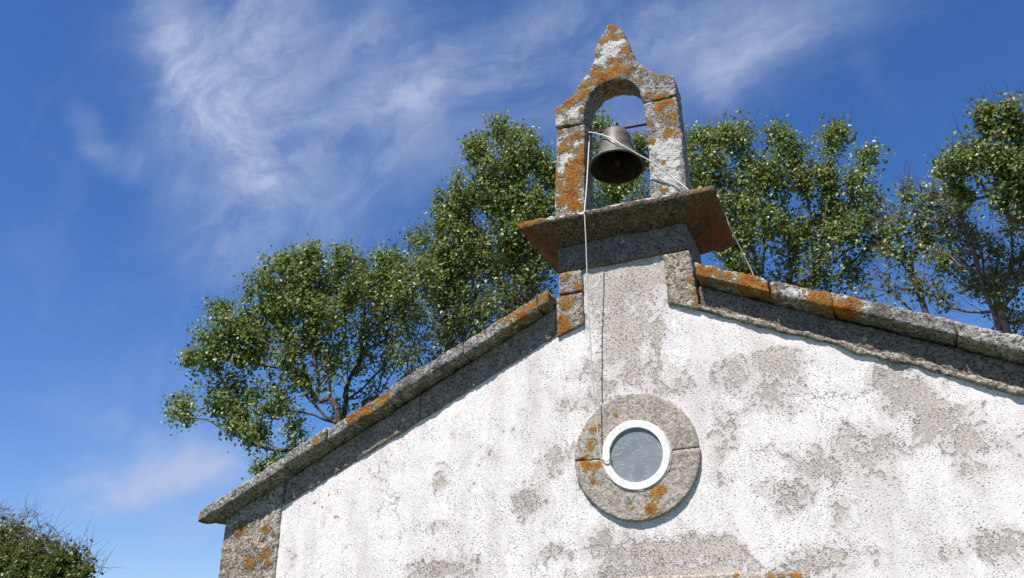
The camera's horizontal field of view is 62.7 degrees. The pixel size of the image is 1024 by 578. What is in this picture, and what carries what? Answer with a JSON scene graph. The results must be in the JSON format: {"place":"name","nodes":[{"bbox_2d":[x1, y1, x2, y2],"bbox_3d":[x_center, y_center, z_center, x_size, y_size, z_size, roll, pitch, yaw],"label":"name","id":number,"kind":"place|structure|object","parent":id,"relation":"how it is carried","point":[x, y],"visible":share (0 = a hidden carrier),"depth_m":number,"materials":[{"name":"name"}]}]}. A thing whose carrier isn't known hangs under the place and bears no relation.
{"place":"outdoors","nodes":[
{"label":"outdoors","id":0,"kind":"place"},
{"bbox_2d":[0,0,1023,577],"label":"sky","id":1,"kind":"structure","parent":0,"point":[150,150],"materials":[{"name":"blue"}]},
{"bbox_3d":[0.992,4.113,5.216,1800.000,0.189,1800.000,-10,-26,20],"label":"ground","id":2,"kind":"structure","parent":0,"visible":0},
{"bbox_2d":[0,493,119,577],"bbox_3d":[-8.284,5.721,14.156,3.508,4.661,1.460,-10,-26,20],"label":"shrub","id":3,"kind":"object","parent":2,"relation":"on","point":[19,562],"visible":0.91,"depth_m":14.18,"materials":[{"name":"green plant"}]},
{"bbox_2d":[150,218,378,479],"bbox_3d":[-4.604,3.278,15.406,5.042,10.058,2.379,-10,-26,20],"label":"poplar tree","id":4,"kind":"object","parent":2,"relation":"on","point":[296,294],"visible":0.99,"depth_m":16.04,"materials":[{"name":"green plant"}]},
{"bbox_2d":[322,224,451,419],"bbox_3d":[-2.525,3.274,16.117,2.713,10.588,2.045,-10,-26,20],"label":"poplar tree","id":5,"kind":"object","parent":2,"relation":"on","point":[392,271],"visible":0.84,"depth_m":17.09,"materials":[{"name":"green plant"}]},
{"bbox_2d":[368,173,520,367],"bbox_3d":[-1.295,2.869,17.630,3.918,12.550,2.014,-10,-26,20],"label":"poplar tree","id":6,"kind":"object","parent":2,"relation":"on","point":[456,284],"visible":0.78,"depth_m":18.57,"materials":[{"name":"green plant"}]},
{"bbox_2d":[421,105,602,319],"bbox_3d":[-0.036,1.908,17.451,4.510,14.131,2.231,-10,-26,20],"label":"poplar tree","id":7,"kind":"object","parent":2,"relation":"on","point":[520,255],"visible":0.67,"depth_m":18.76,"materials":[{"name":"green plant"}]},
{"bbox_2d":[198,24,1023,577],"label":"chapel","id":8,"kind":"structure","parent":2,"relation":"on","point":[750,426],"depth_m":6.58,"materials":[{"name":"white paint"}]},
{"bbox_2d":[584,129,609,461],"bbox_3d":[0.696,-0.135,7.168,0.091,3.230,0.428,-10,-26,20],"label":"bell rope","id":9,"kind":"object","parent":8,"relation":"hanging from","point":[588,306],"visible":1,"depth_m":6.93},
{"bbox_2d":[589,122,643,183],"bbox_3d":[0.966,-1.340,7.825,0.504,0.541,0.504,-10,-33,20],"label":"bell","id":10,"kind":"object","parent":8,"relation":"hanging from","point":[612,162],"visible":0.98,"depth_m":7.79,"materials":[{"name":"grey metal"}]},
{"bbox_2d":[575,393,700,521],"bbox_3d":[0.961,1.288,6.501,0.995,0.996,0.099,-10,-26,20],"label":"round window","id":11,"kind":"structure","parent":8,"relation":"in","point":[654,463],"depth_m":6.46,"materials":[{"name":"stone"}]},
{"bbox_2d":[588,131,753,274],"bbox_3d":[1.457,-0.788,7.404,1.452,1.802,0.530,0,-24,-1],"label":"bell rope","id":12,"kind":"object","parent":8,"relation":"hanging from","point":[679,183],"visible":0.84,"depth_m":7.37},
{"bbox_2d":[592,107,650,208],"bbox_3d":[2.332,1.726,16.907,2.864,13.958,1.588,-10,-26,20],"label":"poplar tree","id":13,"kind":"object","parent":2,"relation":"on","point":[617,193],"visible":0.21,"depth_m":18.67,"materials":[{"name":"green plant"}]},
{"bbox_2d":[684,101,793,279],"bbox_3d":[4.405,1.582,15.415,2.596,12.946,2.045,0,-24,-2],"label":"poplar tree","id":14,"kind":"object","parent":2,"relation":"on","point":[748,201],"visible":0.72,"depth_m":16.93,"materials":[{"name":"green plant"}]},
{"bbox_2d":[747,100,903,300],"bbox_3d":[6.139,1.607,15.268,3.090,12.743,1.976,-10,-26,20],"label":"poplar tree","id":15,"kind":"object","parent":2,"relation":"on","point":[833,222],"visible":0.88,"depth_m":16.41,"materials":[{"name":"green plant"}]},
{"bbox_2d":[840,161,949,313],"bbox_3d":[6.633,2.164,13.099,2.241,9.926,1.363,-10,-26,20],"label":"poplar tree","id":16,"kind":"object","parent":2,"relation":"on","point":[907,258],"visible":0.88,"depth_m":14.30,"materials":[{"name":"green plant"}]},
{"bbox_2d":[894,156,1023,335],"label":"poplar tree","id":17,"kind":"object","parent":2,"relation":"on","point":[997,282],"visible":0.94,"depth_m":13.64,"materials":[{"name":"green plant"}]},
{"bbox_2d":[923,73,1023,241],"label":"poplar tree","id":18,"kind":"object","parent":2,"relation":"on","point":[1003,163],"visible":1,"depth_m":13.07,"materials":[{"name":"green plant"}]}
]}

